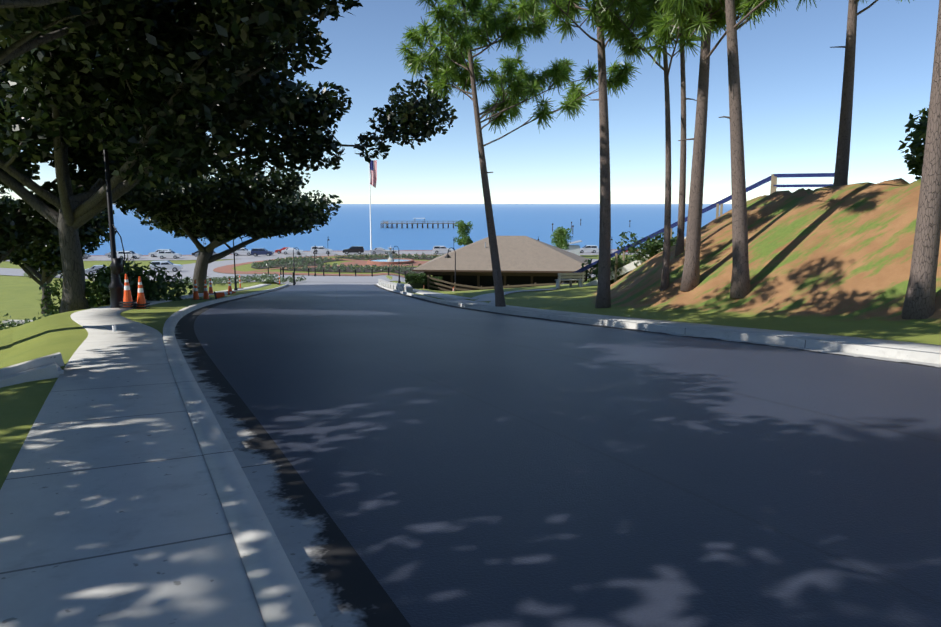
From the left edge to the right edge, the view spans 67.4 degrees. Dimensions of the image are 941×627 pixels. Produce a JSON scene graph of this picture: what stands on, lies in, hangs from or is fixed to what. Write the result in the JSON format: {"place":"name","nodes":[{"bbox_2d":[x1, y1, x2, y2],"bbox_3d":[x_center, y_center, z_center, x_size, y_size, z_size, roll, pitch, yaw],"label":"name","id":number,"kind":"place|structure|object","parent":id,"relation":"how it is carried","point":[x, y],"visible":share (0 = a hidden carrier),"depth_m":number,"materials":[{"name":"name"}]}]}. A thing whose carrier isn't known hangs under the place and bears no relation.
{"place":"outdoors","nodes":[
{"label":"outdoors","id":0,"kind":"place"},
{"bbox_2d":[0,268,212,280],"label":"approach street","id":1,"kind":"structure","parent":0,"point":[12,271],"depth_m":110.73,"materials":[{"name":"grey asphalt"}]},
{"bbox_2d":[85,265,106,274],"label":"silver hatchback car","id":2,"kind":"object","parent":1,"relation":"on","point":[91,269],"visible":0.44,"depth_m":109.36,"materials":[{"name":"grey paint"}]},
{"bbox_2d":[0,284,270,626],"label":"sidewalk","id":3,"kind":"structure","parent":0,"point":[112,513],"depth_m":4.04,"materials":[{"name":"concrete"}]},
{"bbox_2d":[99,98,153,307],"bbox_3d":[-11.103,-3.647,23.093,1.827,7.250,0.558,-2,9,-11],"label":"tall street lamp","id":4,"kind":"object","parent":3,"relation":"on","point":[116,286],"visible":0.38,"depth_m":23.09,"materials":[{"name":"black metal"}]},
{"bbox_2d":[233,239,245,289],"bbox_3d":[-17.159,-3.687,52.518,1.080,4.250,0.600,0,9,2],"label":"lamp post","id":5,"kind":"object","parent":3,"relation":"on","point":[235,288],"visible":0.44,"depth_m":52.58,"materials":[{"name":"black metal"}]},
{"bbox_2d":[246,265,346,271],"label":"island path","id":6,"kind":"structure","parent":0,"point":[285,268],"depth_m":111.79,"materials":[{"name":"brick"}]},
{"bbox_2d":[219,255,431,277],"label":"island lawn","id":7,"kind":"structure","parent":0,"point":[245,267],"depth_m":111.97,"materials":[{"name":"green plant"}]},
{"bbox_2d":[251,258,343,268],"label":"hedge","id":8,"kind":"object","parent":7,"relation":"on","point":[315,264],"visible":0.38,"depth_m":121.53,"materials":[{"name":"brown"}]},
{"bbox_2d":[213,254,439,276],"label":"island brick ring","id":9,"kind":"object","parent":7,"relation":"on","point":[225,269],"visible":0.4,"depth_m":106.26,"materials":[{"name":"red brick"}]},
{"bbox_2d":[279,266,423,274],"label":"mulch bed","id":10,"kind":"object","parent":7,"relation":"on","point":[347,270],"visible":0.25,"depth_m":107.00,"materials":[{"name":"brown soil"}]},
{"bbox_2d":[340,260,427,265],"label":"brick plaza","id":11,"kind":"structure","parent":7,"relation":"on","point":[364,263],"depth_m":125.10,"materials":[{"name":"brick"}]},
{"bbox_2d":[367,245,413,263],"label":"fountain","id":12,"kind":"object","parent":11,"relation":"on","point":[390,260],"visible":0.96,"depth_m":125.68,"materials":[{"name":"stone"}]},
{"bbox_2d":[338,256,437,259],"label":"hedge","id":13,"kind":"object","parent":7,"relation":"on","point":[363,258],"visible":0.15,"depth_m":140.61,"materials":[{"name":"brown"}]},
{"bbox_2d":[277,282,378,284],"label":"old asphalt road","id":14,"kind":"structure","parent":0,"point":[319,283],"depth_m":82.91,"materials":[{"name":"grey asphalt"}]},
{"bbox_2d":[293,247,301,283],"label":"lamp post","id":15,"kind":"object","parent":14,"relation":"on","point":[299,253],"visible":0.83,"depth_m":80.58,"materials":[{"name":"black metal"}]},
{"bbox_2d":[312,257,364,260],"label":"island path","id":16,"kind":"structure","parent":0,"point":[346,259],"depth_m":137.54,"materials":[{"name":"brick"}]},
{"bbox_2d":[143,254,597,282],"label":"ring road","id":17,"kind":"structure","parent":0,"point":[188,269],"depth_m":98.56,"materials":[{"name":"grey asphalt"}]},
{"bbox_2d":[150,261,182,271],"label":"white suv","id":18,"kind":"object","parent":17,"relation":"on","point":[168,265],"visible":0.81,"depth_m":114.39,"materials":[{"name":"white paint"}]},
{"bbox_2d":[281,248,302,253],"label":"white sedan car","id":19,"kind":"object","parent":17,"relation":"on","point":[287,250],"visible":0.83,"depth_m":156.91,"materials":[{"name":"white paint"}]},
{"bbox_2d":[314,246,317,275],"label":"lamp post","id":20,"kind":"object","parent":17,"relation":"on","point":[315,250],"visible":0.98,"depth_m":96.14,"materials":[{"name":"black metal"}]},
{"bbox_2d":[83,204,731,254],"bbox_3d":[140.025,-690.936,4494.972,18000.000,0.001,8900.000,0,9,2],"label":"water","id":21,"kind":"structure","parent":0,"point":[347,226],"depth_m":381.37,"materials":[{"name":"blue liquid"}]},
{"bbox_2d":[381,218,458,227],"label":"pier","id":22,"kind":"structure","parent":21,"relation":"in","point":[402,223],"depth_m":368.20,"materials":[{"name":"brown wood"}]},
{"bbox_2d":[552,219,630,233],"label":"channel markers","id":23,"kind":"object","parent":21,"relation":"in","point":[580,225],"visible":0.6,"depth_m":355.68,"materials":[{"name":"brown wood"}]},
{"bbox_2d":[413,289,471,298],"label":"sidewalk","id":24,"kind":"structure","parent":0,"point":[437,295],"depth_m":39.33,"materials":[{"name":"concrete"}]},
{"bbox_2d":[0,0,938,203],"label":"sky","id":25,"kind":"structure","parent":0,"point":[791,77],"materials":[{"name":"blue"}]},
{"bbox_2d":[0,178,940,359],"bbox_3d":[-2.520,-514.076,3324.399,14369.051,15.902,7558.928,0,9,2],"label":"ground","id":26,"kind":"structure","parent":0,"point":[835,255],"depth_m":19.22,"materials":[{"name":"green plant"}]},
{"bbox_2d":[0,320,32,325],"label":"culvert headwall","id":27,"kind":"object","parent":26,"relation":"on","point":[20,321],"visible":0.06,"depth_m":42.90,"materials":[{"name":"concrete"}]},
{"bbox_2d":[0,313,40,329],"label":"shrub","id":28,"kind":"object","parent":26,"relation":"on","point":[12,324],"depth_m":39.74,"materials":[{"name":"green plant"}]},
{"bbox_2d":[13,227,96,313],"bbox_3d":[-38.460,-4.646,62.546,11.258,10.026,13.772,-5,10,-29],"label":"tree","id":29,"kind":"object","parent":26,"relation":"on","point":[42,280],"visible":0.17,"depth_m":63.06,"materials":[{"name":"brown plant"}]},
{"bbox_2d":[0,195,116,276],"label":"oak leaves","id":30,"kind":"object","parent":29,"relation":"on","point":[46,256],"visible":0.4,"depth_m":60.21,"materials":[{"name":"green plant"}]},
{"bbox_2d":[0,113,117,262],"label":"tree","id":31,"kind":"object","parent":26,"relation":"on","point":[8,252],"visible":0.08,"depth_m":35.08,"materials":[{"name":"brown plant"}]},
{"bbox_2d":[0,91,144,261],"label":"oak leaves","id":32,"kind":"object","parent":31,"relation":"attached to","point":[39,225],"visible":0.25,"depth_m":33.86,"materials":[{"name":"green plant"}]},
{"bbox_2d":[0,0,119,65],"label":"tree branch","id":33,"kind":"object","parent":26,"relation":"on","point":[21,46],"visible":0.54,"depth_m":15.86,"materials":[{"name":"brown plant"}]},
{"bbox_2d":[0,0,159,58],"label":"oak tree leaves","id":34,"kind":"object","parent":33,"relation":"on","point":[25,17],"visible":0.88,"depth_m":17.83,"materials":[{"name":"green plant"}]},
{"bbox_2d":[33,306,93,320],"bbox_3d":[-20.517,0.717,38.048,5.078,2.532,5.929,-6,11,-35],"label":"shrub","id":35,"kind":"object","parent":26,"relation":"on","point":[44,315],"depth_m":37.85,"materials":[{"name":"green plant"}]},
{"bbox_2d":[36,257,200,314],"bbox_3d":[-15.380,-1.065,31.003,5.833,2.762,7.073,0,9,2],"label":"hedge","id":36,"kind":"object","parent":26,"relation":"on","point":[97,292],"visible":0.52,"depth_m":30.10,"materials":[{"name":"green plant"}]},
{"bbox_2d":[0,284,258,489],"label":"lawn","id":37,"kind":"structure","parent":26,"relation":"on","point":[64,334],"depth_m":8.06,"materials":[{"name":"green plant"}]},
{"bbox_2d":[0,352,63,387],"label":"concrete flume","id":38,"kind":"object","parent":37,"relation":"on","point":[44,367],"visible":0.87,"depth_m":8.26,"materials":[{"name":"grey concrete"}]},
{"bbox_2d":[120,284,284,335],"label":"verge strip","id":39,"kind":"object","parent":26,"relation":"on","point":[156,316],"visible":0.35,"depth_m":22.19,"materials":[{"name":"green plant"}]},
{"bbox_2d":[119,274,136,308],"bbox_3d":[-11.196,-0.655,22.983,0.428,1.276,0.380,0,9,2],"label":"cone stack","id":40,"kind":"object","parent":39,"relation":"on","point":[127,301],"visible":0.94,"depth_m":22.89,"materials":[{"name":"orange plastic"}]},
{"bbox_2d":[133,276,149,308],"bbox_3d":[-10.893,-0.627,23.282,0.416,1.191,0.380,0,9,2],"label":"cone stack","id":41,"kind":"object","parent":39,"relation":"on","point":[141,303],"visible":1,"depth_m":23.20,"materials":[{"name":"orange plastic"}]},
{"bbox_2d":[191,280,201,299],"bbox_3d":[-12.603,-1.086,32.368,0.380,0.936,0.380,0,9,2],"label":"cone","id":42,"kind":"object","parent":39,"relation":"on","point":[195,295],"visible":0.96,"depth_m":32.31,"materials":[{"name":"orange plastic"}]},
{"bbox_2d":[203,280,211,298],"bbox_3d":[-12.471,-1.124,33.240,0.380,0.936,0.380,0,9,2],"label":"cone","id":43,"kind":"object","parent":39,"relation":"on","point":[205,295],"visible":0.94,"depth_m":33.18,"materials":[{"name":"orange plastic"}]},
{"bbox_2d":[208,278,213,293],"bbox_3d":[-15.684,-1.665,42.575,0.380,0.936,0.380,0,9,2],"label":"cone","id":44,"kind":"object","parent":39,"relation":"on","point":[210,288],"visible":0.94,"depth_m":42.50,"materials":[{"name":"orange plastic"}]},
{"bbox_2d":[214,291,235,298],"bbox_3d":[-11.462,-0.848,32.988,0.957,0.381,0.380,-5,10,-28],"label":"barrier","id":45,"kind":"object","parent":39,"relation":"on","point":[219,295],"visible":0.98,"depth_m":32.86,"materials":[{"name":"orange plastic"}]},
{"bbox_2d":[227,278,233,291],"bbox_3d":[-16.231,-1.927,47.581,0.380,0.936,0.380,0,9,2],"label":"cone","id":46,"kind":"object","parent":39,"relation":"on","point":[229,288],"visible":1,"depth_m":47.53,"materials":[{"name":"orange plastic"}]},
{"bbox_2d":[0,5,419,312],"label":"tree","id":47,"kind":"object","parent":26,"relation":"on","point":[73,216],"visible":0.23,"depth_m":26.87,"materials":[{"name":"brown plant"}]},
{"bbox_2d":[0,0,457,189],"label":"oak tree leaves","id":48,"kind":"object","parent":47,"relation":"on","point":[159,59],"visible":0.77,"depth_m":22.25,"materials":[{"name":"green plant"}]},
{"bbox_2d":[137,181,328,294],"bbox_3d":[-16.520,-5.175,48.009,13.018,8.877,12.110,0,9,2],"label":"tree","id":49,"kind":"object","parent":26,"relation":"on","point":[205,257],"visible":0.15,"depth_m":48.78,"materials":[{"name":"brown plant"}]},
{"bbox_2d":[72,162,342,241],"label":"oak tree leaves","id":50,"kind":"object","parent":49,"relation":"attached to","point":[266,214],"visible":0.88,"depth_m":44.72,"materials":[{"name":"green plant"}]},
{"bbox_2d":[163,284,321,626],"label":"curb","id":51,"kind":"structure","parent":26,"relation":"on","point":[282,599],"depth_m":3.98,"materials":[{"name":"concrete"}]},
{"bbox_2d":[275,247,290,253],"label":"red sedan car","id":52,"kind":"object","parent":26,"relation":"on","point":[278,251],"visible":0.42,"depth_m":161.90,"materials":[{"name":"red paint"}]},
{"bbox_2d":[170,253,443,285],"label":"bed shrubs","id":53,"kind":"object","parent":26,"relation":"on","point":[263,277],"visible":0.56,"depth_m":110.70,"materials":[{"name":"green plant"}]},
{"bbox_2d":[6,250,646,260],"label":"parking lot","id":54,"kind":"structure","parent":26,"relation":"on","point":[186,257],"depth_m":158.50,"materials":[{"name":"grey asphalt"}]},
{"bbox_2d":[83,254,90,258],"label":"car","id":55,"kind":"object","parent":54,"relation":"on","point":[86,256],"visible":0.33,"depth_m":153.04,"materials":[{"name":"grey paint"}]},
{"bbox_2d":[117,251,141,258],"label":"white suv","id":56,"kind":"object","parent":54,"relation":"on","point":[130,254],"visible":0.71,"depth_m":153.30,"materials":[{"name":"white paint"}]},
{"bbox_2d":[148,249,170,256],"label":"white suv","id":57,"kind":"object","parent":54,"relation":"on","point":[152,254],"visible":0.44,"depth_m":160.08,"materials":[{"name":"white paint"}]},
{"bbox_2d":[157,250,181,258],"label":"white suv","id":58,"kind":"object","parent":54,"relation":"on","point":[165,254],"visible":1,"depth_m":153.81,"materials":[{"name":"white paint"}]},
{"bbox_2d":[232,248,250,255],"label":"white suv","id":59,"kind":"object","parent":54,"relation":"on","point":[243,251],"visible":0.77,"depth_m":161.29,"materials":[{"name":"white paint"}]},
{"bbox_2d":[251,248,273,255],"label":"blue suv","id":60,"kind":"object","parent":54,"relation":"on","point":[258,251],"visible":0.94,"depth_m":156.32,"materials":[{"name":"blue paint"}]},
{"bbox_2d":[310,246,332,253],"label":"white suv","id":61,"kind":"object","parent":54,"relation":"on","point":[321,249],"visible":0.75,"depth_m":157.17,"materials":[{"name":"white paint"}]},
{"bbox_2d":[342,246,363,253],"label":"black suv","id":62,"kind":"object","parent":54,"relation":"on","point":[357,249],"visible":1,"depth_m":157.66,"materials":[{"name":"black paint"}]},
{"bbox_2d":[370,247,387,253],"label":"silver sedan car","id":63,"kind":"object","parent":54,"relation":"on","point":[377,250],"visible":0.71,"depth_m":158.09,"materials":[{"name":"grey paint"}]},
{"bbox_2d":[432,246,453,253],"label":"white suv","id":64,"kind":"object","parent":54,"relation":"on","point":[436,249],"visible":0.77,"depth_m":158.96,"materials":[{"name":"white paint"}]},
{"bbox_2d":[580,245,597,252],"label":"white suv","id":65,"kind":"object","parent":54,"relation":"on","point":[590,248],"visible":0.81,"depth_m":161.51,"materials":[{"name":"white paint"}]},
{"bbox_2d":[91,249,638,255],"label":"promenade","id":66,"kind":"structure","parent":26,"relation":"on","point":[276,252],"depth_m":170.49,"materials":[{"name":"concrete"}]},
{"bbox_2d":[369,164,372,253],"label":"flag pole","id":67,"kind":"object","parent":26,"relation":"on","point":[370,212],"visible":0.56,"depth_m":157.01,"materials":[{"name":"white metal"}]},
{"bbox_2d":[370,160,376,187],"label":"flag","id":68,"kind":"object","parent":67,"relation":"attached to","point":[373,168],"visible":0.94,"depth_m":155.70,"materials":[{"name":"multicoloured fabric"}]},
{"bbox_2d":[391,246,400,282],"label":"street lamp","id":69,"kind":"object","parent":26,"relation":"on","point":[393,252],"visible":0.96,"depth_m":79.14,"materials":[{"name":"black metal"}]},
{"bbox_2d":[408,277,422,288],"bbox_3d":[-4.709,-2.700,60.689,1.200,1.062,1.200,0,9,2],"label":"hedge shrub","id":70,"kind":"object","parent":26,"relation":"on","point":[414,285],"visible":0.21,"depth_m":60.13,"materials":[{"name":"green plant"}]},
{"bbox_2d":[405,273,426,282],"bbox_3d":[-4.717,-3.034,60.625,1.855,0.874,1.830,0,9,2],"label":"hedge shrub","id":71,"kind":"object","parent":26,"relation":"on","point":[411,278],"visible":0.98,"depth_m":59.92,"materials":[{"name":"green plant"}]},
{"bbox_2d":[424,280,439,290],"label":"hedge shrub","id":72,"kind":"object","parent":26,"relation":"on","point":[430,288],"visible":0.21,"depth_m":61.44,"materials":[{"name":"green plant"}]},
{"bbox_2d":[423,276,442,285],"bbox_3d":[-3.367,-2.859,61.945,1.939,0.841,1.800,0,9,2],"label":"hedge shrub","id":73,"kind":"object","parent":26,"relation":"on","point":[436,277],"visible":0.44,"depth_m":61.26,"materials":[{"name":"green plant"}]},
{"bbox_2d":[413,289,476,299],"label":"verge","id":74,"kind":"structure","parent":26,"relation":"on","point":[440,292],"depth_m":40.63,"materials":[{"name":"green plant"}]},
{"bbox_2d":[378,279,412,292],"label":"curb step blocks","id":75,"kind":"structure","parent":74,"relation":"on","point":[401,287],"depth_m":56.53,"materials":[{"name":"concrete"}]},
{"bbox_2d":[444,247,455,281],"bbox_3d":[-1.704,-3.541,60.564,1.072,4.249,0.600,0,9,2],"label":"street lamp","id":76,"kind":"object","parent":26,"relation":"on","point":[447,256],"visible":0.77,"depth_m":60.38,"materials":[{"name":"black metal"}]},
{"bbox_2d":[427,275,576,290],"bbox_3d":[2.435,-2.154,60.366,12.965,2.128,2.267,2,9,15],"label":"wooden fence","id":77,"kind":"object","parent":26,"relation":"on","point":[455,284],"visible":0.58,"depth_m":60.57,"materials":[{"name":"brown wood"}]},
{"bbox_2d":[412,236,595,290],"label":"pavilion building","id":78,"kind":"structure","parent":26,"relation":"on","point":[524,260],"depth_m":62.95,"materials":[{"name":"brown wood"}]},
{"bbox_2d":[555,272,584,288],"bbox_3d":[5.495,-1.843,39.004,1.600,0.870,0.535,-2,9,-13],"label":"park bench","id":79,"kind":"object","parent":26,"relation":"on","point":[563,277],"visible":0.94,"depth_m":38.77,"materials":[{"name":"grey wood"}]},
{"bbox_2d":[563,240,581,255],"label":"kiosk building","id":80,"kind":"structure","parent":26,"relation":"on","point":[574,249],"depth_m":148.54,"materials":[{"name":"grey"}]},
{"bbox_2d":[581,255,635,283],"bbox_3d":[8.424,-2.491,41.344,3.973,2.024,3.977,0,9,2],"label":"bush by stairs","id":81,"kind":"object","parent":26,"relation":"on","point":[626,261],"visible":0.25,"depth_m":40.93,"materials":[{"name":"green plant"}]},
{"bbox_2d":[615,231,676,266],"bbox_3d":[10.529,-3.412,39.430,4.517,2.440,4.177,4,10,25],"label":"bush by stairs","id":82,"kind":"object","parent":26,"relation":"on","point":[649,247],"visible":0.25,"depth_m":38.62,"materials":[{"name":"green plant"}]},
{"bbox_2d":[377,283,940,367],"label":"curb","id":83,"kind":"structure","parent":26,"relation":"on","point":[915,355],"depth_m":13.55,"materials":[{"name":"concrete"}]},
{"bbox_2d":[592,0,742,290],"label":"pine tree needles","id":84,"kind":"object","parent":26,"relation":"on","point":[687,20],"depth_m":19.76,"materials":[{"name":"plant"}]},
{"bbox_2d":[621,0,777,290],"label":"pine tree","id":85,"kind":"object","parent":26,"relation":"on","point":[690,280],"depth_m":20.27,"materials":[{"name":"brown plant"}]},
{"bbox_2d":[569,173,834,286],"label":"lookout stairs","id":86,"kind":"structure","parent":26,"relation":"on","point":[772,178],"depth_m":38.09,"materials":[{"name":"metal"}]},
{"bbox_2d":[472,299,940,344],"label":"verge","id":87,"kind":"structure","parent":26,"relation":"on","point":[906,336],"depth_m":15.64,"materials":[{"name":"green plant"}]},
{"bbox_2d":[396,0,640,306],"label":"pine tree needles","id":88,"kind":"object","parent":87,"relation":"on","point":[465,41],"depth_m":25.07,"materials":[{"name":"green plant"}]},
{"bbox_2d":[517,0,645,307],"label":"pine tree","id":89,"kind":"object","parent":87,"relation":"on","point":[603,298],"depth_m":21.66,"materials":[{"name":"brown plant"}]},
{"bbox_2d":[675,2,739,256],"bbox_3d":[6.789,-8.111,22.324,6.270,12.790,6.017,0,9,2],"label":"pine tree","id":90,"kind":"object","parent":26,"relation":"on","point":[679,249],"depth_m":23.12,"materials":[{"name":"brown plant"}]},
{"bbox_2d":[712,0,816,297],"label":"pine tree","id":91,"kind":"object","parent":26,"relation":"on","point":[740,284],"depth_m":18.47,"materials":[{"name":"brown plant"}]},
{"bbox_2d":[830,0,913,185],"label":"pine tree","id":92,"kind":"object","parent":26,"relation":"on","point":[842,155],"depth_m":22.11,"materials":[{"name":"brown plant"}]},
{"bbox_2d":[897,108,928,179],"bbox_3d":[14.139,-4.430,18.953,4.600,2.830,4.281,6,11,36],"label":"mound bush","id":93,"kind":"object","parent":26,"relation":"on","point":[916,146],"visible":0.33,"depth_m":19.82,"materials":[{"name":"green plant"}]},
{"bbox_2d":[901,0,940,318],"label":"tree trunk","id":94,"kind":"object","parent":26,"relation":"on","point":[920,299],"visible":0.85,"depth_m":14.00,"materials":[{"name":"brown plant"}]},
{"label":"young tree trunk","id":95,"kind":"object","parent":26,"relation":"on","visible":0},
{"bbox_2d":[453,220,472,244],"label":"tree","id":96,"kind":"object","parent":95,"relation":"attached to","point":[463,227],"visible":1,"depth_m":154.71,"materials":[{"name":"green plant"}]},
{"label":"young tree trunk","id":97,"kind":"object","parent":26,"relation":"on","visible":0},
{"bbox_2d":[550,226,572,249],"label":"young tree leaves","id":98,"kind":"object","parent":97,"relation":"attached to","point":[560,238],"visible":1,"depth_m":139.99,"materials":[{"name":"green plant"}]},
{"bbox_2d":[470,288,556,303],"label":"bench path","id":99,"kind":"structure","parent":0,"point":[488,297],"depth_m":34.84,"materials":[{"name":"concrete"}]},
{"bbox_2d":[194,284,940,626],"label":"road asphalt","id":100,"kind":"structure","parent":0,"point":[460,468],"depth_m":5.26,"materials":[{"name":"grey asphalt"}]},
{"bbox_2d":[174,285,410,626],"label":"gutter","id":101,"kind":"object","parent":100,"relation":"on","point":[341,585],"visible":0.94,"depth_m":4.26,"materials":[{"name":"concrete"}]},
{"bbox_2d":[374,285,940,367],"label":"gutter","id":102,"kind":"object","parent":100,"relation":"on","point":[838,353],"visible":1,"depth_m":13.42,"materials":[{"name":"concrete"}]},
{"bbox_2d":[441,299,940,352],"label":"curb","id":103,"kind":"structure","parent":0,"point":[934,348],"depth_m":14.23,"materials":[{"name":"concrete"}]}
]}

